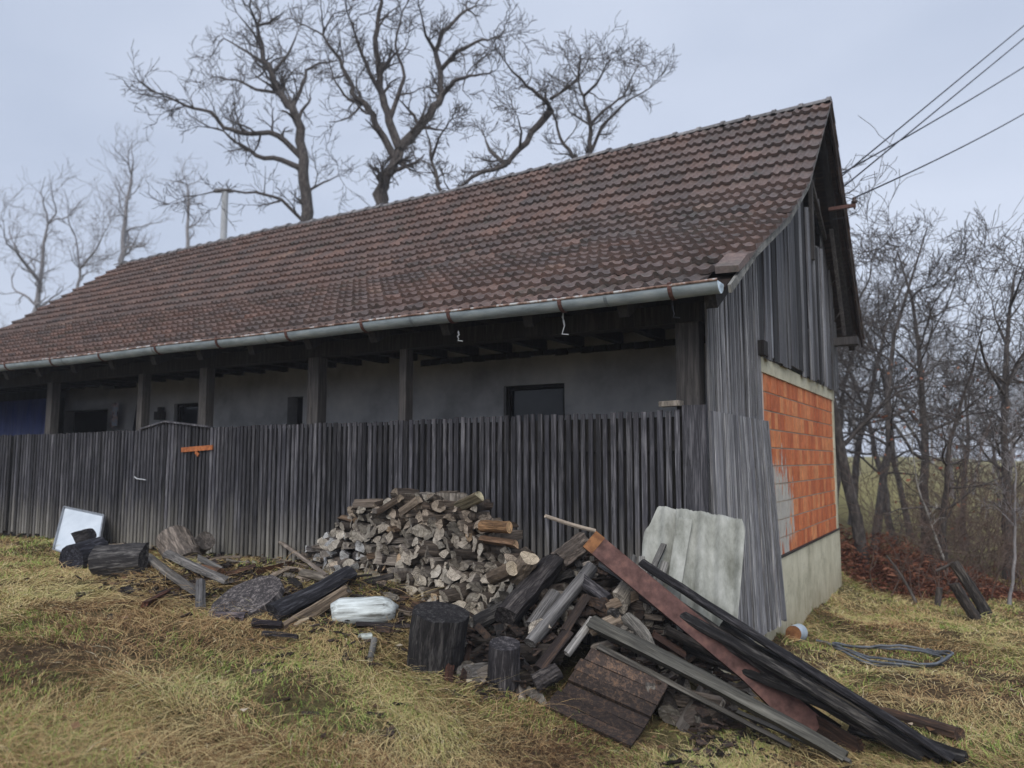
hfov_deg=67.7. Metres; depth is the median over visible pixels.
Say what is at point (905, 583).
dead branch
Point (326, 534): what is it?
split log
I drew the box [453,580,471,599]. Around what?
split log
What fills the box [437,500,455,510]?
split log
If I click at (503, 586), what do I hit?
split log
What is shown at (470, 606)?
split log
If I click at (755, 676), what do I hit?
batten
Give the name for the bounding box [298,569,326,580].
wood piece
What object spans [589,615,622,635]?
split log
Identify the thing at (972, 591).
leaning post
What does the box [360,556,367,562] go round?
split log
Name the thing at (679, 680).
split log
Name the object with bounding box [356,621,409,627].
thin board
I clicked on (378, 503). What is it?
split log
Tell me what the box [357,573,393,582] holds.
wood piece
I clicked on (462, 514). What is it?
split log
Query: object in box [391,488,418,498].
split log
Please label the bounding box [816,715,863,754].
half beam
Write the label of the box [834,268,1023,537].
forest tree
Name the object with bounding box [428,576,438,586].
split log
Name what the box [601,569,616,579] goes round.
wood chunk
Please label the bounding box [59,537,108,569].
black log
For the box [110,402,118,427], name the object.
hanging cloth
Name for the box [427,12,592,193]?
bare tree
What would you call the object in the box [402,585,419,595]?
split log
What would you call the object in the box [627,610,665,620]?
wood chunk
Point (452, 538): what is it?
split log
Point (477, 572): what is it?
split log
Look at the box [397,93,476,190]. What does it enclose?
bare tree
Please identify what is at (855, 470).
forest tree
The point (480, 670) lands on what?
split log
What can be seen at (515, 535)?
split log
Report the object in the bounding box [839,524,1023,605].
bracken
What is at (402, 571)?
firewood
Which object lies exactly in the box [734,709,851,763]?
batten
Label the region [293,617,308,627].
wood piece
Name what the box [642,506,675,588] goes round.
fibre cement sheet
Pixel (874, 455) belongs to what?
forest tree
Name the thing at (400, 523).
split log
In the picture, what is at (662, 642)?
half log
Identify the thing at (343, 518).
split log
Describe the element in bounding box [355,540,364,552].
split log
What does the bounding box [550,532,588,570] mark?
bark log
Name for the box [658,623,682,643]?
split log
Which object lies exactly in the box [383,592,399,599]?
wood piece
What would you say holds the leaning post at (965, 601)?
on the ground at (104, 653)
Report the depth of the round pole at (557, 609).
5.85 m
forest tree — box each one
[806,115,997,581]
[832,187,1023,554]
[834,244,1002,525]
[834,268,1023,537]
[834,315,954,554]
[836,175,1023,554]
[836,271,913,500]
[840,302,1023,590]
[895,330,1023,551]
[934,351,1023,525]
[935,253,1023,487]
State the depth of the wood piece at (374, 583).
6.64 m
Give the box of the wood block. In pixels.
[88,542,148,577]
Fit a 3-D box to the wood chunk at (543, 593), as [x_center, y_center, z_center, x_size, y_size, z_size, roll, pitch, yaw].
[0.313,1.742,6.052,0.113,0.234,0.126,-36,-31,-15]
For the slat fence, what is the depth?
8.35 m
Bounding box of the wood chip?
[367,637,376,661]
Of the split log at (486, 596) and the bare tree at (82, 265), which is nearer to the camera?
the split log at (486, 596)
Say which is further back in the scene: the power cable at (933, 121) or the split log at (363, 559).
the power cable at (933, 121)
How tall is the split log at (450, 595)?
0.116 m
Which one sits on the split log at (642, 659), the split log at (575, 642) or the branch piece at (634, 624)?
the branch piece at (634, 624)
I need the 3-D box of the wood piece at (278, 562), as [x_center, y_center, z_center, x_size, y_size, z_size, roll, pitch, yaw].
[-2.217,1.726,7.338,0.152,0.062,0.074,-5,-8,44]
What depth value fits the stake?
11.21 m
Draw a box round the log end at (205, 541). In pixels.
[194,532,214,554]
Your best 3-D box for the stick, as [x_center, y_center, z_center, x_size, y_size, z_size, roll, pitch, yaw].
[0.504,1.207,6.598,0.480,0.041,0.045,19,-10,-13]
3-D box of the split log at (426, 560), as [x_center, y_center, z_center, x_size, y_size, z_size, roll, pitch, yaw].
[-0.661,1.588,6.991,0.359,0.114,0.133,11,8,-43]
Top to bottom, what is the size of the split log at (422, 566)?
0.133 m
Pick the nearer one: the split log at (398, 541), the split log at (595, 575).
the split log at (595, 575)
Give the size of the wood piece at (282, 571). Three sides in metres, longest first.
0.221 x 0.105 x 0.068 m
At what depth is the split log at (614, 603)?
5.87 m
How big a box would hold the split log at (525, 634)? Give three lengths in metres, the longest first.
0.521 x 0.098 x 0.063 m
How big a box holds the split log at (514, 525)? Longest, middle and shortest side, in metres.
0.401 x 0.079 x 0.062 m
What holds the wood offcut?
on the slat fence
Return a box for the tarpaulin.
[0,398,46,435]
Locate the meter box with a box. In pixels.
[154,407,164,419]
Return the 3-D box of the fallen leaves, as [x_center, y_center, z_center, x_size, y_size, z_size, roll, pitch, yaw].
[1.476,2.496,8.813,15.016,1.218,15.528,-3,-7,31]
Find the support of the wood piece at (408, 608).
on the ground at (104, 653)
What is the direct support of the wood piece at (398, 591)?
on the ground at (104, 653)
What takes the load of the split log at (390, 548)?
on the split log at (391, 559)
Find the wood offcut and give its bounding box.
[659,400,683,406]
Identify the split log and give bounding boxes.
[280,585,348,629]
[305,546,316,553]
[313,553,319,560]
[322,532,330,538]
[323,556,335,568]
[328,558,353,566]
[330,549,357,555]
[330,565,340,572]
[337,515,356,522]
[340,549,351,559]
[347,506,356,517]
[351,499,382,509]
[351,560,359,569]
[352,522,369,530]
[352,551,363,559]
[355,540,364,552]
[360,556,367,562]
[363,542,374,553]
[363,568,386,577]
[365,543,375,552]
[366,524,383,538]
[366,552,375,559]
[369,571,386,576]
[371,498,391,507]
[372,550,398,565]
[373,536,381,542]
[375,565,392,571]
[376,495,403,515]
[378,524,391,531]
[379,543,394,554]
[380,533,387,543]
[384,537,404,544]
[385,531,403,542]
[387,526,403,532]
[387,566,395,573]
[388,508,400,518]
[388,544,399,551]
[390,517,397,525]
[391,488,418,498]
[392,545,399,551]
[394,518,407,528]
[398,496,422,515]
[398,544,414,555]
[399,514,414,520]
[401,497,442,512]
[401,551,409,564]
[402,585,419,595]
[403,535,417,547]
[404,521,410,528]
[406,508,416,516]
[406,527,413,533]
[409,550,419,565]
[410,544,421,560]
[411,563,421,575]
[413,575,423,586]
[416,509,422,522]
[416,565,430,580]
[417,541,450,558]
[417,575,429,585]
[418,502,430,509]
[418,585,427,595]
[420,566,431,576]
[421,509,443,521]
[422,513,444,520]
[422,556,433,563]
[424,546,430,556]
[424,585,445,597]
[426,595,439,601]
[427,491,459,501]
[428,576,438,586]
[429,500,445,511]
[430,557,448,568]
[431,591,439,600]
[433,527,447,541]
[435,518,450,529]
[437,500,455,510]
[438,579,447,586]
[439,549,452,557]
[439,588,460,601]
[441,536,454,550]
[443,509,471,521]
[443,513,456,521]
[443,663,454,684]
[446,566,465,580]
[449,556,464,570]
[450,533,455,543]
[452,502,493,511]
[452,600,466,607]
[453,491,483,509]
[453,536,462,548]
[453,548,477,560]
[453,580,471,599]
[455,536,466,542]
[457,519,473,530]
[457,540,472,547]
[458,522,476,536]
[458,560,477,570]
[458,665,487,682]
[460,570,472,582]
[460,640,471,683]
[461,660,474,664]
[462,543,472,548]
[463,642,486,662]
[464,601,477,616]
[465,532,479,541]
[467,572,486,581]
[469,571,484,577]
[470,605,479,617]
[471,636,495,646]
[472,519,480,528]
[472,535,482,551]
[474,561,487,572]
[475,513,487,519]
[475,517,501,533]
[476,601,487,610]
[476,625,494,635]
[477,555,487,561]
[478,520,511,533]
[478,535,518,548]
[478,667,486,678]
[480,574,488,582]
[480,592,495,603]
[484,561,501,571]
[486,561,517,584]
[488,553,496,561]
[488,584,499,593]
[494,581,508,598]
[495,530,522,539]
[498,590,508,601]
[504,550,534,561]
[509,551,538,584]
[511,522,518,527]
[512,630,551,641]
[516,680,525,699]
[520,643,566,665]
[520,664,549,682]
[525,589,560,625]
[528,618,550,633]
[535,582,567,603]
[558,591,577,604]
[560,565,575,582]
[560,609,567,621]
[564,616,590,656]
[575,618,588,633]
[579,572,611,599]
[579,576,612,595]
[582,561,597,578]
[584,617,633,637]
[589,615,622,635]
[590,628,649,649]
[597,567,618,586]
[598,562,621,580]
[603,587,658,613]
[605,591,638,609]
[613,581,633,613]
[635,656,653,665]
[640,605,653,626]
[645,665,654,691]
[652,620,668,632]
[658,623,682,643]
[667,687,725,706]
[667,701,723,725]
[670,704,720,725]
[673,654,692,696]
[676,685,709,733]
[686,653,717,667]
[712,674,756,696]
[730,683,753,697]
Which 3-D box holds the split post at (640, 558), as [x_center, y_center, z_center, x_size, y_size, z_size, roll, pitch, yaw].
[1.058,1.608,6.096,0.068,0.470,0.047,-17,-32,28]
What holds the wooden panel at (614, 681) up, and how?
on the ground at (104, 653)
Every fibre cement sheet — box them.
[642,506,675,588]
[676,508,744,631]
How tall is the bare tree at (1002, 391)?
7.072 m
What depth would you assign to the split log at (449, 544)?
6.82 m
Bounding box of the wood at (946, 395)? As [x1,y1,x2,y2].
[0,273,1023,497]
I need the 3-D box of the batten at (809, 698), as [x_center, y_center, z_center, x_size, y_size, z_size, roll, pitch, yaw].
[2.240,2.195,5.080,1.227,0.031,0.074,15,43,36]
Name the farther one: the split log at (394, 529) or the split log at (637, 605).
the split log at (394, 529)
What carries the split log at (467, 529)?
on the split log at (462, 538)
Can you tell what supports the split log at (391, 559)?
on the firewood
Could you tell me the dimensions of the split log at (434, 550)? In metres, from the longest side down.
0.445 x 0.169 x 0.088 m
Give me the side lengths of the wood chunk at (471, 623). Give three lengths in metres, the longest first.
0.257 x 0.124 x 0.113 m
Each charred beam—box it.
[638,559,955,762]
[683,602,903,755]
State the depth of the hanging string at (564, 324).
6.51 m
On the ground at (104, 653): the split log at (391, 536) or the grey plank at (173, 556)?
the grey plank at (173, 556)
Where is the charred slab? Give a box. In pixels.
[266,566,356,620]
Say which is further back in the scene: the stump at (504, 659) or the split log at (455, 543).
the split log at (455, 543)
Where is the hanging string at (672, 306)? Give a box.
[671,300,679,317]
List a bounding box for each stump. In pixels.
[407,601,469,675]
[487,636,519,696]
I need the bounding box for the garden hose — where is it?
[816,639,953,667]
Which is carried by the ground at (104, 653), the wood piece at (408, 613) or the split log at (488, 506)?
the wood piece at (408, 613)
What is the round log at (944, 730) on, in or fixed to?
on the ground at (104, 653)
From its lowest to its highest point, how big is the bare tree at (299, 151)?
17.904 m
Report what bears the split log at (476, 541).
on the split log at (466, 554)
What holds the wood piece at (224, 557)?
on the ground at (104, 653)
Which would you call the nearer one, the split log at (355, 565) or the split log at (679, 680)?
the split log at (679, 680)
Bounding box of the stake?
[934,587,942,607]
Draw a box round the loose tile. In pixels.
[715,252,748,273]
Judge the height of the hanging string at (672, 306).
0.156 m
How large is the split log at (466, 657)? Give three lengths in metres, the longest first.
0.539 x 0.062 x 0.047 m
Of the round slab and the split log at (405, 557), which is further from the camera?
the split log at (405, 557)
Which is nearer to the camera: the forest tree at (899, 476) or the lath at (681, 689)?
the lath at (681, 689)
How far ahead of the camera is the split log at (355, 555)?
7.26 m
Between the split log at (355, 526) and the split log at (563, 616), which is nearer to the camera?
the split log at (563, 616)
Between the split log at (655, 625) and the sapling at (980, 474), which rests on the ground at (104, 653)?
the sapling at (980, 474)
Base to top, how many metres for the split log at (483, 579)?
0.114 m
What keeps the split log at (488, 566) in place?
on the split log at (483, 579)
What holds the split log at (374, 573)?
on the firewood
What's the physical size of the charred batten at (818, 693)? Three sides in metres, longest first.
2.058 x 0.124 x 0.063 m
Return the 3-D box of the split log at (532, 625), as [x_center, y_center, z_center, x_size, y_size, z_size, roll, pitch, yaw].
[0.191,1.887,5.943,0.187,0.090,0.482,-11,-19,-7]
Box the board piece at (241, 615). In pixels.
[211,611,247,621]
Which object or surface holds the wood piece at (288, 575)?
on the ground at (104, 653)
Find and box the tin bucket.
[785,624,807,641]
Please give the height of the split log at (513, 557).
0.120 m
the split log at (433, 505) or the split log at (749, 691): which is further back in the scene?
the split log at (433, 505)
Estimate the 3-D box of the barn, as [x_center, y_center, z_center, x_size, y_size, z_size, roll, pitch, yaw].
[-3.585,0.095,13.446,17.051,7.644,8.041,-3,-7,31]
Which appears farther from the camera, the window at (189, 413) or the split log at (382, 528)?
the window at (189, 413)
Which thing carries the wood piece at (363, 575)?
on the bark debris
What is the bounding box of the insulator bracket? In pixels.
[828,192,861,219]
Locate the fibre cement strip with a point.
(680, 547)
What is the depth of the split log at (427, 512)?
7.10 m
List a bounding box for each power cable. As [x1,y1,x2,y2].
[842,25,1023,175]
[842,67,1023,173]
[844,38,1023,186]
[855,113,1023,197]
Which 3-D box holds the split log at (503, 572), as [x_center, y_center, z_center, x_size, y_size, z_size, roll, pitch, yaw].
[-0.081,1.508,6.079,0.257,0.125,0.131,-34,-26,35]
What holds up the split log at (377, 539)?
on the split log at (370, 548)
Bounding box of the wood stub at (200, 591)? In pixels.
[195,578,205,610]
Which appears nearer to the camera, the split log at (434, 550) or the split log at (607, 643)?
the split log at (607, 643)
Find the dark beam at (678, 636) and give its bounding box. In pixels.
[664,626,841,727]
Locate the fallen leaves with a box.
[0,554,1023,767]
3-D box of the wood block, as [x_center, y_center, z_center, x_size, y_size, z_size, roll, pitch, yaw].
[-3.941,1.775,7.662,0.586,0.336,0.162,-6,-7,9]
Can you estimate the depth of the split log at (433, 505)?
7.06 m
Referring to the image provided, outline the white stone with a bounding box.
[358,632,372,639]
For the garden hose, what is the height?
0.139 m
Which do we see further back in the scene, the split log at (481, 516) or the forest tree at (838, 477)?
the forest tree at (838, 477)
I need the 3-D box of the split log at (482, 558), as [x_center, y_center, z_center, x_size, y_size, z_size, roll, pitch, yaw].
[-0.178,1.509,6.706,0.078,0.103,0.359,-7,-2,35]
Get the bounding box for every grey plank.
[148,553,208,596]
[162,550,233,583]
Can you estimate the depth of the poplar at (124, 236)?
47.88 m
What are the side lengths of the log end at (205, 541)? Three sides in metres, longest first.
0.324 x 0.235 x 0.229 m
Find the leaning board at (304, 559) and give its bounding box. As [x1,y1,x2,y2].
[278,541,328,576]
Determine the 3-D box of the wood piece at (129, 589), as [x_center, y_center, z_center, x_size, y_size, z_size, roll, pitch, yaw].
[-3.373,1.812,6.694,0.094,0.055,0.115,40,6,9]
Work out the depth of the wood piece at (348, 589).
6.48 m
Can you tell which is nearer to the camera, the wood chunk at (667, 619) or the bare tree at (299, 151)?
the wood chunk at (667, 619)
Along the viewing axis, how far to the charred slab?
6.21 m
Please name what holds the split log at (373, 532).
on the firewood
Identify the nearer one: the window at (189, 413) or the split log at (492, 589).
the split log at (492, 589)
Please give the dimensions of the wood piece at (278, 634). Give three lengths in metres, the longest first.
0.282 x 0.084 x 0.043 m
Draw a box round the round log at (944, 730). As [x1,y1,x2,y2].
[877,706,964,740]
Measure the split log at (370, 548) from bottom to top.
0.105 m
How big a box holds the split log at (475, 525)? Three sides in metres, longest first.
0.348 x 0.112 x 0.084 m
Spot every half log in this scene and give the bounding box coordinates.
[472,601,501,632]
[494,554,563,630]
[533,630,572,671]
[559,594,590,633]
[651,631,685,658]
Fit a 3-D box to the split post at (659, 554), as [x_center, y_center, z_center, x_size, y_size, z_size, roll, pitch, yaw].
[1.136,1.441,6.062,0.073,0.385,0.057,33,-16,-16]
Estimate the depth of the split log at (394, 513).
7.30 m
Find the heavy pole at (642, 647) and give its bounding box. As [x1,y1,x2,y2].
[586,615,848,762]
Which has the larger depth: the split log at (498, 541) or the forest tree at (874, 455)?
the forest tree at (874, 455)
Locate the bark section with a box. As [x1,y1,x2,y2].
[156,525,201,558]
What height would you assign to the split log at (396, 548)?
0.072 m
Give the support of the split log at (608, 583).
on the split log at (574, 600)
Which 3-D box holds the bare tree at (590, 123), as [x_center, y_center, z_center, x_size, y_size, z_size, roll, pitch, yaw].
[2.705,-3.859,21.340,4.098,14.476,5.192,0,-6,6]
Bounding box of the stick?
[544,514,595,532]
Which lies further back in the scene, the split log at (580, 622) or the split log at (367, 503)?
the split log at (367, 503)
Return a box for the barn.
[0,96,864,685]
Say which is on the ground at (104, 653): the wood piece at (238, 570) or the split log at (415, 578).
the wood piece at (238, 570)
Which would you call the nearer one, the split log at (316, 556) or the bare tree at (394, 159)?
the split log at (316, 556)
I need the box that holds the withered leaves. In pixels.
[873,361,1023,562]
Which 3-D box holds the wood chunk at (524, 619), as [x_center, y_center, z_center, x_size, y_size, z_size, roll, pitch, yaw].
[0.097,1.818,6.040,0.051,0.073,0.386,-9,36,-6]
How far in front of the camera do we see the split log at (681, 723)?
5.30 m
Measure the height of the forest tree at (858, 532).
8.426 m
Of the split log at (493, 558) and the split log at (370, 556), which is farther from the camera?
the split log at (370, 556)
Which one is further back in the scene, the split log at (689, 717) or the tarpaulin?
the tarpaulin
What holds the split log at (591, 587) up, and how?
on the wood chunk at (598, 605)
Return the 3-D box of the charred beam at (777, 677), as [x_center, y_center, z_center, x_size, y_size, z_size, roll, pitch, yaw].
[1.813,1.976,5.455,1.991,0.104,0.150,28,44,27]
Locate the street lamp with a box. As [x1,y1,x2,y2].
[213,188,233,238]
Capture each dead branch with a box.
[886,555,917,603]
[936,561,953,571]
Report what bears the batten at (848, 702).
on the ground at (104, 653)
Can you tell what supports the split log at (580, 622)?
on the bark debris
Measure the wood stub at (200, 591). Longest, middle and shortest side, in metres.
0.498 x 0.089 x 0.084 m
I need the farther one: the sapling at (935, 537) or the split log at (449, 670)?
the sapling at (935, 537)
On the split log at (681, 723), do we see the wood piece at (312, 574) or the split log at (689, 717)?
the split log at (689, 717)
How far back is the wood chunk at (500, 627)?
5.87 m
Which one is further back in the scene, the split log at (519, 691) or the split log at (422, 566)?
the split log at (422, 566)
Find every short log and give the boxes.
[199,564,225,575]
[456,662,487,676]
[530,663,562,692]
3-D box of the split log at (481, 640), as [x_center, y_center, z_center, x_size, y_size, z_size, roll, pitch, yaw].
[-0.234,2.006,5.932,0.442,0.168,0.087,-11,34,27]
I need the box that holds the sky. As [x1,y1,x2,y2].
[0,0,1023,460]
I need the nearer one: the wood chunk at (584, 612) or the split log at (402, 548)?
the wood chunk at (584, 612)
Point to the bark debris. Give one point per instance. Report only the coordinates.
(517, 631)
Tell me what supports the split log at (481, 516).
on the split log at (475, 525)
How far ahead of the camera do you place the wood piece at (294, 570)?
7.07 m
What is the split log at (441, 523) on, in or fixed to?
on the split log at (438, 534)
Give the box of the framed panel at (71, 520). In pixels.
[52,506,105,552]
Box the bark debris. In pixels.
[0,553,976,767]
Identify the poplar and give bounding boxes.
[0,153,96,312]
[98,119,183,264]
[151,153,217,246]
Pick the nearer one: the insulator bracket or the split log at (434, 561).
the split log at (434, 561)
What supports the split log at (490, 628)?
on the ground at (104, 653)
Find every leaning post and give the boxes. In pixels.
[949,561,992,615]
[949,582,980,620]
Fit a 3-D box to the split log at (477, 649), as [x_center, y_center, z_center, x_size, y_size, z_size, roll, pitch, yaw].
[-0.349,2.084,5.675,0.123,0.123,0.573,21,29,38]
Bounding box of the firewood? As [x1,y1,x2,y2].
[301,492,738,734]
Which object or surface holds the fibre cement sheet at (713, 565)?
on the bark debris
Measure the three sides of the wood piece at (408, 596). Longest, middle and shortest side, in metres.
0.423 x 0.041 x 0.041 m
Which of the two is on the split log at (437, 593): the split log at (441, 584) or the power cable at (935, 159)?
the split log at (441, 584)
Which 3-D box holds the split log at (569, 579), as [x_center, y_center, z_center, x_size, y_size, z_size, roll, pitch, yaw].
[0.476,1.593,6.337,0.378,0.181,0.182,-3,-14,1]
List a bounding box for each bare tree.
[1,150,155,287]
[107,0,374,230]
[267,0,544,205]
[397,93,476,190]
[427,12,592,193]
[531,10,680,154]
[907,208,1023,579]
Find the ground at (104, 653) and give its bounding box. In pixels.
[0,457,1023,767]
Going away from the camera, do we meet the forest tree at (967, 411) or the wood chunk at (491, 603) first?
the wood chunk at (491, 603)
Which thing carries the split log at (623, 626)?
on the split log at (607, 643)
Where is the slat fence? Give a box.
[0,404,712,673]
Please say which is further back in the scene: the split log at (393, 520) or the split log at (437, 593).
the split log at (393, 520)
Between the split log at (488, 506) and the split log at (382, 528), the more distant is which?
the split log at (382, 528)
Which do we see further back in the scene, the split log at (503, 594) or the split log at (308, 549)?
the split log at (308, 549)
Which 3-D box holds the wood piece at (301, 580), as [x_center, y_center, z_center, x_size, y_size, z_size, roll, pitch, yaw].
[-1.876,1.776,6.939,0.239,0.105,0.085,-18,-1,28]
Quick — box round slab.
[209,575,284,620]
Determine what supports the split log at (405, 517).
on the split log at (400, 523)
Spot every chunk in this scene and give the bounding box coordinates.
[71,528,96,542]
[468,617,488,627]
[487,601,494,606]
[490,597,500,603]
[494,623,505,635]
[495,634,528,669]
[503,623,512,633]
[522,614,527,626]
[538,588,547,600]
[553,569,575,583]
[564,542,582,569]
[566,604,582,618]
[567,606,594,617]
[586,596,609,616]
[596,607,619,617]
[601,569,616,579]
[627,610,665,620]
[630,554,636,563]
[659,611,686,634]
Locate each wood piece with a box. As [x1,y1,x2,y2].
[120,585,134,595]
[140,589,170,607]
[210,556,240,559]
[226,558,248,563]
[227,563,256,575]
[251,618,281,628]
[255,561,291,574]
[261,630,298,638]
[263,557,308,568]
[268,564,302,570]
[270,567,289,576]
[275,571,294,577]
[276,560,287,564]
[288,577,302,589]
[289,568,298,572]
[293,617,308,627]
[295,576,313,581]
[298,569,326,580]
[322,578,351,592]
[348,593,370,596]
[356,574,371,577]
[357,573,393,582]
[365,580,400,595]
[370,626,393,632]
[376,580,386,584]
[379,587,405,594]
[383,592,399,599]
[395,612,403,617]
[396,609,411,615]
[399,595,412,597]
[399,605,412,611]
[408,599,418,607]
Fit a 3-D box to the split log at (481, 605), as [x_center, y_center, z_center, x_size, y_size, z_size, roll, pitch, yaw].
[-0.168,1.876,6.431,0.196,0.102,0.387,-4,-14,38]
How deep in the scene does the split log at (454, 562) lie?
6.62 m
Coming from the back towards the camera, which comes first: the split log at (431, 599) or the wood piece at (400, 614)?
the split log at (431, 599)
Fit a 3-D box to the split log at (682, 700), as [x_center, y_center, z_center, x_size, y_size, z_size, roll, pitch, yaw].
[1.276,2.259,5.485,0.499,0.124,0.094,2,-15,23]
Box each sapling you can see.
[898,420,950,591]
[924,420,992,556]
[976,402,1023,604]
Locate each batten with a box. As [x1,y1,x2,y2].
[639,595,924,761]
[683,645,942,763]
[719,621,892,731]
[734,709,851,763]
[755,643,939,764]
[760,672,932,752]
[785,663,847,700]
[812,681,864,711]
[867,716,954,747]
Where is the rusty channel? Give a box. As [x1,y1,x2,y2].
[583,531,818,730]
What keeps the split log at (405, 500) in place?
on the split log
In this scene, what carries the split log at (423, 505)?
on the split log at (436, 515)
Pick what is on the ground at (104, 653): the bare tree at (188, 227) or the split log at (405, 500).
the bare tree at (188, 227)
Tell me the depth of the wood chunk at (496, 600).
6.14 m
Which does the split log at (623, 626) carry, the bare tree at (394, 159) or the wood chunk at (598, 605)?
the wood chunk at (598, 605)
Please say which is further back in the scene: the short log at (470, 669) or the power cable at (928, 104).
the power cable at (928, 104)
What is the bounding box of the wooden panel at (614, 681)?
[544,648,667,748]
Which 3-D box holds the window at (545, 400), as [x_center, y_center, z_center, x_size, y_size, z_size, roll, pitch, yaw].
[0.309,0.617,9.370,0.857,1.212,0.065,-3,-7,31]
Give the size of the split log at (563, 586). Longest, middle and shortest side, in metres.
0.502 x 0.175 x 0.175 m
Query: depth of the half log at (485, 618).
6.01 m
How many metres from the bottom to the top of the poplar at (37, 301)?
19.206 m
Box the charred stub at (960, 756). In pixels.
[847,725,968,765]
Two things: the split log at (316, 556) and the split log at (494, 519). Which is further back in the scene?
the split log at (316, 556)
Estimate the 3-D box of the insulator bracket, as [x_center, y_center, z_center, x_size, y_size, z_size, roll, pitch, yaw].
[4.879,-2.632,11.182,0.456,0.410,0.090,-3,-7,31]
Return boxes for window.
[74,410,107,433]
[177,403,197,430]
[506,383,564,420]
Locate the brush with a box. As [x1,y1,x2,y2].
[833,414,1023,602]
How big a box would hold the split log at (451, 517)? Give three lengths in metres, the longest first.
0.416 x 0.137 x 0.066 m
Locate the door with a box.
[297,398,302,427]
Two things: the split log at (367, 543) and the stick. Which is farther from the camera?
the split log at (367, 543)
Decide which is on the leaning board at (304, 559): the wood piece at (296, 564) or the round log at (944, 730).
the wood piece at (296, 564)
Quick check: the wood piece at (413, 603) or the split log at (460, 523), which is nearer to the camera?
the wood piece at (413, 603)
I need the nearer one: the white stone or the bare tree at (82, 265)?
the white stone
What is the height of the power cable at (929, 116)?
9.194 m
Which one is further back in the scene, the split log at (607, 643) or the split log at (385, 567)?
the split log at (385, 567)
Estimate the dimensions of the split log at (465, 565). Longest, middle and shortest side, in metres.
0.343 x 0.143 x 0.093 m
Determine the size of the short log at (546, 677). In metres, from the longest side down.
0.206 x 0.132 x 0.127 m
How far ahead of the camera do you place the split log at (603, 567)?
6.16 m
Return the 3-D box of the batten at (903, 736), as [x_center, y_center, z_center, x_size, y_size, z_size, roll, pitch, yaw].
[2.215,2.105,5.135,1.281,0.054,0.062,27,5,38]
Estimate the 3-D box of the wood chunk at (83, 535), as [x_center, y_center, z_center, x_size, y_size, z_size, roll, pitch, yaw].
[-5.241,1.863,9.363,0.532,0.173,0.090,-17,7,40]
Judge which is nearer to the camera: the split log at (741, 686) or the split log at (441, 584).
the split log at (741, 686)
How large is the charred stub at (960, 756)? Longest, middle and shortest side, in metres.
0.832 x 0.129 x 0.092 m
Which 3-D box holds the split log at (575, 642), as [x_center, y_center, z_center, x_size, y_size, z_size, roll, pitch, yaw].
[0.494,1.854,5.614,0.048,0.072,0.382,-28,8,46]
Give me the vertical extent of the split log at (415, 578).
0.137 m
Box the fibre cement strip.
[667,517,692,599]
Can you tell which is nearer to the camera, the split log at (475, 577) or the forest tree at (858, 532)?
the split log at (475, 577)
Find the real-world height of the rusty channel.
1.428 m
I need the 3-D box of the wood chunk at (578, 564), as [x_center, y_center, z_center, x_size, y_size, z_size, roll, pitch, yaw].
[0.520,1.456,6.435,0.114,0.084,0.406,22,12,-16]
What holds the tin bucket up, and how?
on the ground at (104, 653)
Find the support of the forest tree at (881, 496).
on the ground at (104, 653)
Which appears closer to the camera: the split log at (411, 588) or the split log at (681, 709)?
the split log at (681, 709)
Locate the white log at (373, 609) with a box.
[330,596,398,624]
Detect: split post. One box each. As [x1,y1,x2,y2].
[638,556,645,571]
[647,543,666,576]
[651,560,668,610]
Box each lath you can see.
[197,555,224,568]
[596,643,790,747]
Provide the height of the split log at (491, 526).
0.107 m
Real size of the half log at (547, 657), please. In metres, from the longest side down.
0.393 x 0.139 x 0.072 m
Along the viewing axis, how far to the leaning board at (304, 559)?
7.54 m
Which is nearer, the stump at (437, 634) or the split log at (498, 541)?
the stump at (437, 634)
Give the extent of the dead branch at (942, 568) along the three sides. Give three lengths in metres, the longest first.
0.287 x 0.043 x 0.040 m
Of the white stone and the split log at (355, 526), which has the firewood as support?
the split log at (355, 526)
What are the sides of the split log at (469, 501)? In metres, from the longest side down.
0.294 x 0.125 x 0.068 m
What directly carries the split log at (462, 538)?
on the split log at (462, 543)
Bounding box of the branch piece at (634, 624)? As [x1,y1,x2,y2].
[621,612,654,643]
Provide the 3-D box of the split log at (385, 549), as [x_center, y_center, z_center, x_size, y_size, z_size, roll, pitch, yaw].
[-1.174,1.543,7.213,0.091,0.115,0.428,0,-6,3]
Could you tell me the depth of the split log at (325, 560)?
7.55 m
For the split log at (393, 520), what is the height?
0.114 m
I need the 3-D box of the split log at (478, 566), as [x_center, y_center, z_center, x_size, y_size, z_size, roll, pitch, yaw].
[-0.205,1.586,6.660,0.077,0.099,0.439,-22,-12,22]
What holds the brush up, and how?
on the ground at (104, 653)
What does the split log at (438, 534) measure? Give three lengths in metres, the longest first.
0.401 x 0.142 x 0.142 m
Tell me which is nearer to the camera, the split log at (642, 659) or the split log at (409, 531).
the split log at (642, 659)
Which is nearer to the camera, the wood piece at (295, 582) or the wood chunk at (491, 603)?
the wood chunk at (491, 603)
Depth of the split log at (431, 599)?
6.57 m
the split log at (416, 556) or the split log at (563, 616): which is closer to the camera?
the split log at (563, 616)
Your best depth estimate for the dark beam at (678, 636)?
5.60 m
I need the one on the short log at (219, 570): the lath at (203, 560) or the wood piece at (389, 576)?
the lath at (203, 560)
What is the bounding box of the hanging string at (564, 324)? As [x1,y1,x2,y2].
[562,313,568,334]
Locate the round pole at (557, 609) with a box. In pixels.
[524,562,597,646]

